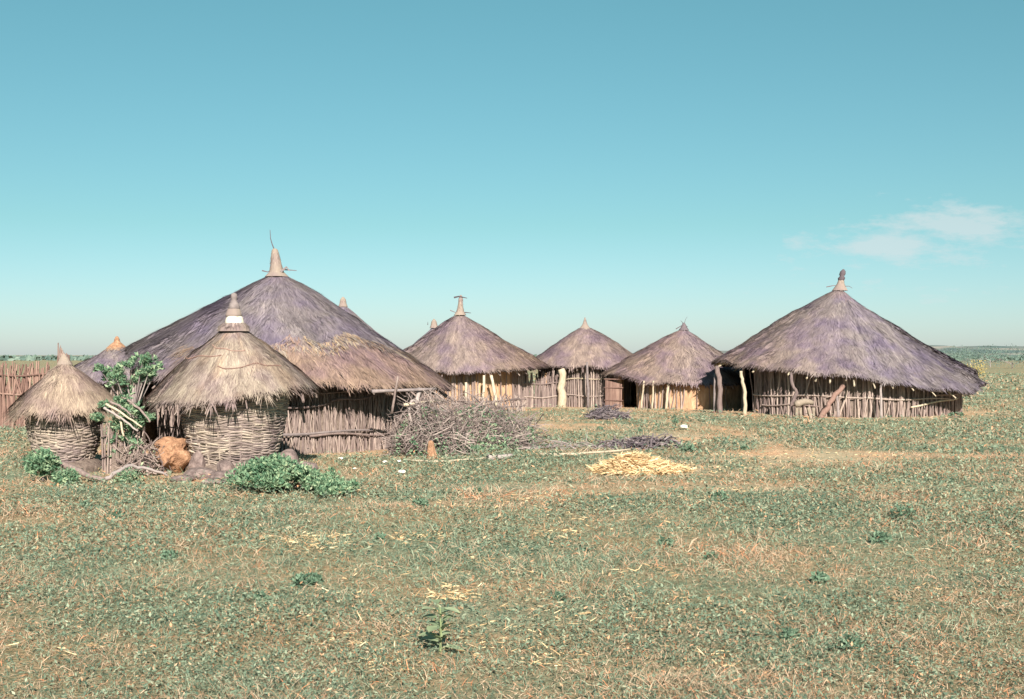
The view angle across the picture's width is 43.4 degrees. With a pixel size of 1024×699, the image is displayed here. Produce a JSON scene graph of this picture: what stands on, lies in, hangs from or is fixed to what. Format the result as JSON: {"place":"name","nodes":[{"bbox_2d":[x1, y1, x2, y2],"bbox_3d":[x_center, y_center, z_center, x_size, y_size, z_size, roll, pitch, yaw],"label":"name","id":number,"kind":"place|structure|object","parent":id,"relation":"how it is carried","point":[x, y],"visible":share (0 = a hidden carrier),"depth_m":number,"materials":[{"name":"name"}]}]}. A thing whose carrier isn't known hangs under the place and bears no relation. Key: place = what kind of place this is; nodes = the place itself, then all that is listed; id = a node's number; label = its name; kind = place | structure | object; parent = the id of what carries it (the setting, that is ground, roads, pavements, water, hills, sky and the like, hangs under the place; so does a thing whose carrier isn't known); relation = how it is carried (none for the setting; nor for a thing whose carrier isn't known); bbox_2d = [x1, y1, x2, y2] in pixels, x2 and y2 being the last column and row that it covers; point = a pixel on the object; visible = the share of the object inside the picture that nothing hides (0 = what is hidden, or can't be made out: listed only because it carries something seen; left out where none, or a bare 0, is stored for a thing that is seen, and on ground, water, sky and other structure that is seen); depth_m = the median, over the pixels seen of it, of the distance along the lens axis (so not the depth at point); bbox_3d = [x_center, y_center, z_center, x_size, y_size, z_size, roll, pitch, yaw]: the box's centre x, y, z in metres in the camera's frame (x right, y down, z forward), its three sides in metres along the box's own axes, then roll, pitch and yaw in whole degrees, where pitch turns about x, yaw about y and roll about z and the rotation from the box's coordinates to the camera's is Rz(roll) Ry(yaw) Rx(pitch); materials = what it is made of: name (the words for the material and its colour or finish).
{"place":"outdoors","nodes":[
{"label":"outdoors","id":0,"kind":"place"},
{"bbox_2d":[0,355,1023,698],"bbox_3d":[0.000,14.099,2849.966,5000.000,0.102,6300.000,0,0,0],"label":"ground","id":1,"kind":"structure","parent":0,"point":[800,451],"depth_m":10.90,"materials":[{"name":"green plant"}]},
{"bbox_2d":[0,361,50,428],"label":"stick fence","id":2,"kind":"object","parent":1,"relation":"on","point":[7,397],"visible":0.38,"depth_m":33.41,"materials":[{"name":"brown wood"}]},
{"bbox_2d":[22,447,61,480],"bbox_3d":[-7.051,1.717,19.305,0.584,0.514,0.584,0,0,0],"label":"leafy weed","id":3,"kind":"object","parent":1,"relation":"on","point":[46,461],"visible":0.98,"depth_m":19.18,"materials":[{"name":"green plant"}]},
{"bbox_2d":[0,343,119,461],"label":"granary","id":4,"kind":"structure","parent":1,"relation":"on","point":[56,405],"depth_m":20.72,"materials":[{"name":"plant"}]},
{"bbox_2d":[112,410,124,436],"bbox_3d":[-6.261,1.173,20.459,0.069,0.407,0.435,0,0,-45],"label":"leaning pole","id":5,"kind":"object","parent":4,"relation":"on","point":[120,421],"visible":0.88,"depth_m":20.41,"materials":[{"name":"brown wood"}]},
{"bbox_2d":[49,466,81,485],"bbox_3d":[-6.532,1.885,18.805,0.473,0.356,0.517,0,0,0],"label":"leafy weed","id":6,"kind":"object","parent":1,"relation":"on","point":[60,477],"visible":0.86,"depth_m":18.70,"materials":[{"name":"green plant"}]},
{"bbox_2d":[37,458,101,472],"bbox_3d":[-7.358,1.973,21.195,1.237,0.440,1.239,0,0,0],"label":"mud footing","id":7,"kind":"object","parent":1,"relation":"on","point":[90,465],"visible":0.19,"depth_m":20.89,"materials":[{"name":"brown soil"}]},
{"bbox_2d":[58,461,104,481],"bbox_3d":[-6.660,1.845,19.518,1.314,0.289,0.169,0,0,33],"label":"log","id":8,"kind":"object","parent":1,"relation":"on","point":[81,472],"visible":0.5,"depth_m":19.36,"materials":[{"name":"brown wood"}]},
{"bbox_2d":[79,500,89,506],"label":"weed clump","id":9,"kind":"object","parent":1,"relation":"on","point":[85,501],"visible":0.48,"depth_m":15.94,"materials":[{"name":"green plant"}]},
{"bbox_2d":[74,336,129,414],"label":"thatched hut","id":10,"kind":"object","parent":1,"relation":"on","point":[106,357],"visible":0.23,"depth_m":41.05,"materials":[{"name":"brown plant"}]},
{"bbox_2d":[106,508,122,519],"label":"weed clump","id":11,"kind":"object","parent":1,"relation":"on","point":[118,513],"visible":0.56,"depth_m":14.76,"materials":[{"name":"green plant"}]},
{"bbox_2d":[100,419,132,473],"bbox_3d":[-6.402,1.595,20.795,0.242,0.952,0.617,0,0,43],"label":"wooden post","id":12,"kind":"object","parent":1,"relation":"on","point":[110,432],"visible":0.48,"depth_m":20.63,"materials":[{"name":"brown wood"}]},
{"bbox_2d":[111,446,136,473],"bbox_3d":[-6.187,1.782,20.469,0.395,0.476,0.075,0,0,0],"label":"woven screen","id":13,"kind":"object","parent":1,"relation":"on","point":[115,463],"visible":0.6,"depth_m":20.47,"materials":[{"name":"brown wood"}]},
{"bbox_2d":[89,351,164,458],"bbox_3d":[-6.346,1.032,21.176,1.261,2.025,1.482,0,0,0],"label":"shrub","id":14,"kind":"object","parent":1,"relation":"on","point":[146,372],"visible":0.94,"depth_m":21.26,"materials":[{"name":"green plant"}]},
{"bbox_2d":[113,467,145,482],"bbox_3d":[-5.733,1.906,19.202,0.470,0.323,0.482,0,0,20],"label":"leafy weed","id":15,"kind":"object","parent":1,"relation":"on","point":[126,478],"visible":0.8,"depth_m":19.17,"materials":[{"name":"green plant"}]},
{"bbox_2d":[104,464,167,480],"bbox_3d":[-5.718,1.866,19.536,0.997,0.257,0.160,0,0,-36],"label":"branch","id":16,"kind":"object","parent":1,"relation":"on","point":[109,477],"visible":0.84,"depth_m":19.53,"materials":[{"name":"grey wood"}]},
{"bbox_2d":[109,427,171,475],"bbox_3d":[-6.011,1.621,20.667,1.017,0.764,0.981,0,0,39],"label":"twig tangle","id":17,"kind":"object","parent":1,"relation":"on","point":[146,460],"visible":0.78,"depth_m":20.55,"materials":[{"name":"brown plant"}]},
{"bbox_2d":[158,549,178,559],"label":"weed clump","id":18,"kind":"object","parent":1,"relation":"on","point":[171,552],"visible":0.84,"depth_m":11.87,"materials":[{"name":"green plant"}]},
{"bbox_2d":[156,409,184,439],"bbox_3d":[-5.786,1.502,22.026,0.838,1.147,0.196,0,0,30],"label":"wicker panel","id":19,"kind":"object","parent":1,"relation":"on","point":[162,429],"visible":0.3,"depth_m":22.07,"materials":[{"name":"brown wicker"}]},
{"bbox_2d":[154,436,190,472],"bbox_3d":[-5.532,1.728,20.952,0.635,0.630,0.514,0,0,-28],"label":"clay lump","id":20,"kind":"object","parent":1,"relation":"on","point":[176,454],"visible":0.94,"depth_m":20.80,"materials":[{"name":"brown soil"}]},
{"bbox_2d":[170,475,194,481],"bbox_3d":[-5.001,1.963,19.493,0.381,0.127,0.385,0,0,-21],"label":"stone","id":21,"kind":"object","parent":1,"relation":"on","point":[177,477],"visible":0.64,"depth_m":19.35,"materials":[{"name":"grey stone"}]},
{"bbox_2d":[188,450,205,468],"bbox_3d":[-5.055,1.870,20.689,0.264,0.512,0.280,0,0,10],"label":"stone","id":22,"kind":"object","parent":1,"relation":"on","point":[197,459],"visible":0.57,"depth_m":20.59,"materials":[{"name":"grey stone"}]},
{"bbox_2d":[183,467,215,479],"bbox_3d":[-4.829,1.923,19.900,0.539,0.205,0.475,0,0,-33],"label":"stone","id":23,"kind":"object","parent":1,"relation":"on","point":[192,471],"visible":0.56,"depth_m":19.72,"materials":[{"name":"grey stone"}]},
{"bbox_2d":[185,464,238,471],"bbox_3d":[-4.591,1.975,21.277,1.572,0.449,1.573,0,0,0],"label":"mud footing","id":24,"kind":"object","parent":1,"relation":"on","point":[208,466],"visible":0.03,"depth_m":20.61,"materials":[{"name":"brown soil"}]},
{"bbox_2d":[202,478,225,485],"bbox_3d":[-4.384,1.949,18.891,0.314,0.112,0.399,0,0,29],"label":"stone","id":25,"kind":"object","parent":1,"relation":"on","point":[218,482],"visible":0.47,"depth_m":18.78,"materials":[{"name":"beige stone"}]},
{"bbox_2d":[209,470,234,480],"bbox_3d":[-4.410,1.942,19.574,0.435,0.187,0.430,0,0,-40],"label":"stone","id":26,"kind":"object","parent":1,"relation":"on","point":[216,474],"visible":0.46,"depth_m":19.45,"materials":[{"name":"grey stone"}]},
{"bbox_2d":[216,459,235,471],"bbox_3d":[-4.523,1.895,20.293,0.271,0.329,0.429,0,0,-30],"label":"stone","id":27,"kind":"object","parent":1,"relation":"on","point":[224,464],"visible":0.55,"depth_m":20.15,"materials":[{"name":"grey stone"}]},
{"bbox_2d":[140,293,319,465],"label":"granary","id":28,"kind":"structure","parent":1,"relation":"on","point":[230,385],"depth_m":20.62,"materials":[{"name":"plant"}]},
{"bbox_2d":[103,407,137,431],"bbox_3d":[-6.194,1.102,20.348,0.596,0.396,0.049,0,0,10],"label":"leaning pole","id":29,"kind":"object","parent":28,"relation":"on","point":[118,416],"visible":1,"depth_m":20.34,"materials":[{"name":"grey wood"}]},
{"bbox_2d":[109,400,131,415],"bbox_3d":[-6.213,0.929,20.403,0.457,0.235,0.051,0,0,26],"label":"leaning pole","id":30,"kind":"object","parent":28,"relation":"on","point":[118,405],"visible":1,"depth_m":20.40,"materials":[{"name":"brown wood"}]},
{"bbox_2d":[105,403,141,427],"bbox_3d":[-6.132,1.038,20.297,0.586,0.392,0.052,0,0,-1],"label":"leaning pole","id":31,"kind":"object","parent":28,"relation":"on","point":[119,411],"visible":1,"depth_m":20.28,"materials":[{"name":"brown wood"}]},
{"bbox_2d":[121,397,150,422],"bbox_3d":[-5.988,0.952,20.514,0.709,0.410,0.078,0,0,35],"label":"leaning pole","id":32,"kind":"object","parent":28,"relation":"on","point":[136,406],"visible":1,"depth_m":20.50,"materials":[{"name":"brown wood"}]},
{"bbox_2d":[254,590,271,600],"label":"weed clump","id":33,"kind":"object","parent":1,"relation":"on","point":[257,595],"visible":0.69,"depth_m":9.94,"materials":[{"name":"green plant"}]},
{"bbox_2d":[223,452,343,490],"bbox_3d":[-3.185,1.705,18.090,1.688,0.536,1.650,0,0,0],"label":"bush","id":34,"kind":"object","parent":1,"relation":"on","point":[272,471],"visible":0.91,"depth_m":17.71,"materials":[{"name":"green plant"}]},
{"bbox_2d":[113,233,458,454],"bbox_3d":[-4.709,-0.208,27.315,7.284,4.690,7.558,0,0,0],"label":"thatched hut","id":35,"kind":"object","parent":1,"relation":"on","point":[360,374],"visible":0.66,"depth_m":25.45,"materials":[{"name":"plant"}]},
{"bbox_2d":[280,448,298,466],"bbox_3d":[-3.593,1.815,20.594,0.339,0.453,0.354,0,0,0],"label":"boulder","id":36,"kind":"object","parent":1,"relation":"on","point":[291,453],"visible":0.27,"depth_m":20.52,"materials":[{"name":"grey stone"}]},
{"bbox_2d":[289,572,317,587],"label":"weed clump","id":37,"kind":"object","parent":1,"relation":"on","point":[300,577],"visible":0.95,"depth_m":10.52,"materials":[{"name":"green plant"}]},
{"bbox_2d":[294,461,317,468],"bbox_3d":[-3.272,1.886,20.094,0.468,0.284,0.427,0,0,0],"label":"boulder","id":38,"kind":"object","parent":1,"relation":"on","point":[312,464],"visible":0.22,"depth_m":20.00,"materials":[{"name":"grey stone"}]},
{"bbox_2d":[307,572,324,583],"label":"weed clump","id":39,"kind":"object","parent":1,"relation":"on","point":[317,576],"visible":0.66,"depth_m":10.68,"materials":[{"name":"green plant"}]},
{"bbox_2d":[301,475,359,494],"bbox_3d":[-2.424,1.837,17.485,0.758,0.268,0.876,0,0,-26],"label":"bush","id":40,"kind":"object","parent":1,"relation":"on","point":[324,484],"visible":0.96,"depth_m":17.31,"materials":[{"name":"green plant"}]},
{"bbox_2d":[339,297,380,335],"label":"thatched hut","id":41,"kind":"object","parent":1,"relation":"on","point":[343,304],"visible":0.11,"depth_m":51.83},
{"bbox_2d":[373,532,385,539],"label":"weed clump","id":42,"kind":"object","parent":1,"relation":"on","point":[379,536],"visible":0.87,"depth_m":13.16,"materials":[{"name":"green plant"}]},
{"bbox_2d":[412,497,429,505],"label":"weed clump","id":43,"kind":"object","parent":1,"relation":"on","point":[420,501],"visible":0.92,"depth_m":16.23,"materials":[{"name":"green plant"}]},
{"bbox_2d":[415,319,437,342],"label":"thatched hut","id":44,"kind":"object","parent":1,"relation":"on","point":[434,325],"visible":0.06,"depth_m":61.87,"materials":[{"name":"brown wood"}]},
{"bbox_2d":[376,386,478,457],"bbox_3d":[-1.608,1.358,24.634,2.033,1.354,1.974,0,0,0],"label":"brush heap","id":45,"kind":"object","parent":1,"relation":"on","point":[444,429],"visible":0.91,"depth_m":24.26,"materials":[{"name":"brown plant"}]},
{"bbox_2d":[427,440,437,459],"bbox_3d":[-1.452,1.861,23.565,0.236,0.380,0.276,0,0,0],"label":"tree stump","id":46,"kind":"object","parent":1,"relation":"on","point":[431,451],"visible":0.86,"depth_m":23.54,"materials":[{"name":"brown wood"}]},
{"bbox_2d":[418,599,463,654],"bbox_3d":[-0.467,1.791,8.239,0.284,0.362,0.241,0,0,-26],"label":"broadleaf plant","id":47,"kind":"object","parent":1,"relation":"on","point":[431,636],"visible":1,"depth_m":8.22,"materials":[{"name":"green plant"}]},
{"bbox_2d":[404,457,486,461],"bbox_3d":[-0.940,1.960,22.928,1.853,0.061,0.693,0,0,-23],"label":"pole","id":48,"kind":"object","parent":1,"relation":"on","point":[444,461],"visible":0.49,"depth_m":22.67,"materials":[{"name":"brown wood"}]},
{"bbox_2d":[448,444,493,451],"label":"leafy weed","id":49,"kind":"object","parent":1,"relation":"on","point":[475,447],"visible":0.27,"depth_m":25.00,"materials":[{"name":"green plant"}]},
{"bbox_2d":[403,295,549,408],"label":"thatched hut","id":50,"kind":"object","parent":1,"relation":"on","point":[458,349],"visible":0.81,"depth_m":45.51,"materials":[{"name":"plant"}]},
{"bbox_2d":[471,487,483,493],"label":"weed clump","id":51,"kind":"object","parent":1,"relation":"on","point":[479,489],"visible":0.5,"depth_m":17.80,"materials":[{"name":"green plant"}]},
{"bbox_2d":[435,394,526,411],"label":"stick fence","id":52,"kind":"object","parent":1,"relation":"on","point":[518,404],"visible":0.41,"depth_m":43.33,"materials":[{"name":"brown wood"}]},
{"bbox_2d":[6,448,958,674],"bbox_3d":[1.460,1.950,16.726,7.532,0.175,18.996,0,0,15],"label":"loose straw","id":53,"kind":"object","parent":1,"relation":"on","point":[452,592],"visible":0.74,"depth_m":10.13,"materials":[{"name":"beige plant"}]},
{"bbox_2d":[415,384,554,449],"bbox_3d":[-0.737,1.366,26.980,3.603,1.355,2.985,0,0,0],"label":"brush heap","id":54,"kind":"object","parent":1,"relation":"on","point":[491,426],"visible":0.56,"depth_m":26.56,"materials":[{"name":"brown plant"}]},
{"bbox_2d":[487,454,512,460],"bbox_3d":[-0.219,1.952,23.341,0.542,0.121,0.116,0,0,-36],"label":"log","id":55,"kind":"object","parent":1,"relation":"on","point":[499,456],"visible":0.68,"depth_m":23.28,"materials":[{"name":"grey wood"}]},
{"bbox_2d":[0,354,1023,360],"bbox_3d":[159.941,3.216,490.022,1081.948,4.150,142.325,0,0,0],"label":"distant scrub","id":56,"kind":"object","parent":1,"relation":"on","point":[28,357],"visible":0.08,"depth_m":438.13,"materials":[{"name":"green plant"}]},
{"bbox_2d":[523,370,558,407],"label":"stick fence","id":57,"kind":"object","parent":1,"relation":"on","point":[548,395],"visible":0.77,"depth_m":46.73,"materials":[{"name":"wood"}]},
{"bbox_2d":[511,436,601,450],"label":"loose twigs","id":58,"kind":"object","parent":1,"relation":"on","point":[561,445],"visible":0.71,"depth_m":26.22,"materials":[{"name":"grey wood"}]},
{"bbox_2d":[552,591,566,600],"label":"weed clump","id":59,"kind":"object","parent":1,"relation":"on","point":[558,593],"visible":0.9,"depth_m":9.94,"materials":[{"name":"green plant"}]},
{"bbox_2d":[536,318,631,407],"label":"thatched hut","id":60,"kind":"object","parent":1,"relation":"on","point":[578,360],"visible":0.69,"depth_m":47.40,"materials":[{"name":"plant"}]},
{"bbox_2d":[540,448,630,455],"bbox_3d":[1.442,1.948,24.224,1.837,0.121,0.383,0,0,-12],"label":"pole","id":61,"kind":"object","parent":1,"relation":"on","point":[589,452],"visible":0.7,"depth_m":24.14,"materials":[{"name":"brown wood"}]},
{"bbox_2d":[583,400,632,419],"bbox_3d":[2.878,1.794,38.562,1.545,0.590,2.066,0,0,0],"label":"brush heap","id":62,"kind":"object","parent":1,"relation":"on","point":[602,413],"visible":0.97,"depth_m":38.13,"materials":[{"name":"grey wood"}]},
{"bbox_2d":[592,433,675,449],"bbox_3d":[2.545,1.855,26.214,1.609,0.370,1.371,0,0,-20],"label":"branch pile","id":63,"kind":"object","parent":1,"relation":"on","point":[639,442],"visible":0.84,"depth_m":26.02,"materials":[{"name":"grey wood"}]},
{"bbox_2d":[585,450,696,475],"bbox_3d":[2.079,1.856,21.067,1.848,0.449,1.770,0,0,-41],"label":"straw heap","id":64,"kind":"object","parent":1,"relation":"on","point":[629,463],"visible":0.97,"depth_m":20.69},
{"bbox_2d":[657,535,674,545],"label":"weed clump","id":65,"kind":"object","parent":1,"relation":"on","point":[663,539],"visible":0.77,"depth_m":12.81,"materials":[{"name":"green plant"}]},
{"bbox_2d":[652,429,682,447],"bbox_3d":[3.069,1.815,26.308,0.756,0.430,0.668,0,0,-44],"label":"twig bundle","id":66,"kind":"object","parent":1,"relation":"on","point":[665,438],"visible":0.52,"depth_m":26.23,"materials":[{"name":"grey wood"}]},
{"bbox_2d":[596,319,741,409],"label":"thatched hut","id":67,"kind":"object","parent":1,"relation":"on","point":[675,370],"visible":0.8,"depth_m":45.50,"materials":[{"name":"plant"}]},
{"bbox_2d":[604,379,622,408],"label":"door","id":68,"kind":"structure","parent":67,"relation":"in","point":[609,387],"depth_m":45.59,"materials":[{"name":"brown wood"}]},
{"bbox_2d":[670,418,679,422],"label":"weed clump","id":69,"kind":"object","parent":1,"relation":"on","point":[675,420],"visible":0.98,"depth_m":35.33,"materials":[{"name":"green plant"}]},
{"bbox_2d":[679,442,698,452],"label":"weed clump","id":70,"kind":"object","parent":1,"relation":"on","point":[691,446],"visible":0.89,"depth_m":25.16,"materials":[{"name":"green plant"}]},
{"bbox_2d":[702,551,718,560],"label":"weed clump","id":71,"kind":"object","parent":1,"relation":"on","point":[707,556],"visible":0.79,"depth_m":11.87,"materials":[{"name":"green plant"}]},
{"bbox_2d":[711,490,728,499],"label":"weed clump","id":72,"kind":"object","parent":1,"relation":"on","point":[722,493],"visible":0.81,"depth_m":16.80,"materials":[{"name":"green plant"}]},
{"bbox_2d":[741,445,749,449],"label":"weed clump","id":73,"kind":"object","parent":1,"relation":"on","point":[746,447],"visible":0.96,"depth_m":25.65,"materials":[{"name":"green plant"}]},
{"bbox_2d":[779,626,800,640],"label":"weed clump","id":74,"kind":"object","parent":1,"relation":"on","point":[789,629],"visible":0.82,"depth_m":8.53,"materials":[{"name":"green plant"}]},
{"bbox_2d":[794,398,814,418],"bbox_3d":[8.785,1.787,38.593,0.645,0.637,0.220,0,0,0],"label":"bench","id":75,"kind":"object","parent":1,"relation":"on","point":[801,402],"visible":0.8,"depth_m":38.55,"materials":[{"name":"beige wood"}]},
{"bbox_2d":[810,570,830,583],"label":"weed clump","id":76,"kind":"object","parent":1,"relation":"on","point":[824,578],"visible":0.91,"depth_m":10.72,"materials":[{"name":"green plant"}]},
{"bbox_2d":[707,269,990,417],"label":"thatched hut","id":77,"kind":"object","parent":1,"relation":"on","point":[840,350],"visible":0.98,"depth_m":40.46,"materials":[{"name":"plant"}]},
{"bbox_2d":[836,633,863,650],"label":"weed clump","id":78,"kind":"object","parent":1,"relation":"on","point":[846,642],"visible":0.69,"depth_m":8.23,"materials":[{"name":"green plant"}]},
{"bbox_2d":[870,529,892,544],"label":"weed clump","id":79,"kind":"object","parent":1,"relation":"on","point":[882,537],"visible":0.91,"depth_m":12.79,"materials":[{"name":"green plant"}]},
{"bbox_2d":[890,503,918,520],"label":"weed clump","id":80,"kind":"object","parent":1,"relation":"on","point":[898,510],"visible":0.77,"depth_m":14.77,"materials":[{"name":"green plant"}]},
{"bbox_2d":[929,345,981,364],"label":"tree","id":81,"kind":"object","parent":1,"relation":"on","point":[950,355],"visible":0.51,"depth_m":188.44,"materials":[{"name":"green plant"}]},
{"bbox_2d":[947,412,963,416],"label":"weed clump","id":82,"kind":"object","parent":1,"relation":"on","point":[960,413],"visible":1,"depth_m":39.00,"materials":[{"name":"green plant"}]},
{"bbox_2d":[943,344,1005,364],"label":"tree","id":83,"kind":"object","parent":1,"relation":"on","point":[989,349],"visible":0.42,"depth_m":240.14,"materials":[{"name":"green plant"}]},
{"bbox_2d":[952,345,1000,366],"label":"tree","id":84,"kind":"object","parent":1,"relation":"on","point":[975,357],"visible":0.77,"depth_m":168.90,"materials":[{"name":"green plant"}]},
{"bbox_2d":[967,359,986,376],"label":"bush","id":85,"kind":"object","parent":1,"relation":"on","point":[980,365],"visible":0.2,"depth_m":94.61,"materials":[{"name":"yellow plant"}]},
{"bbox_2d":[954,345,1022,366],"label":"tree","id":86,"kind":"object","parent":1,"relation":"on","point":[988,354],"visible":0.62,"depth_m":201.48,"materials":[{"name":"green plant"}]},
{"bbox_2d":[982,347,1023,368],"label":"tree","id":87,"kind":"object","parent":1,"relation":"on","point":[1013,363],"visible":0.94,"depth_m":179.67,"materials":[{"name":"green plant"}]},
{"bbox_2d":[0,0,1023,354],"label":"sky","id":88,"kind":"structure","parent":0,"point":[636,170],"materials":[{"name":"blue"}]},
{"bbox_2d":[17,345,1023,356],"bbox_3d":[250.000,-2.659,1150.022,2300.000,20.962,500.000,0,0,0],"label":"hills","id":89,"kind":"structure","parent":0,"point":[940,348],"depth_m":1176.23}
]}

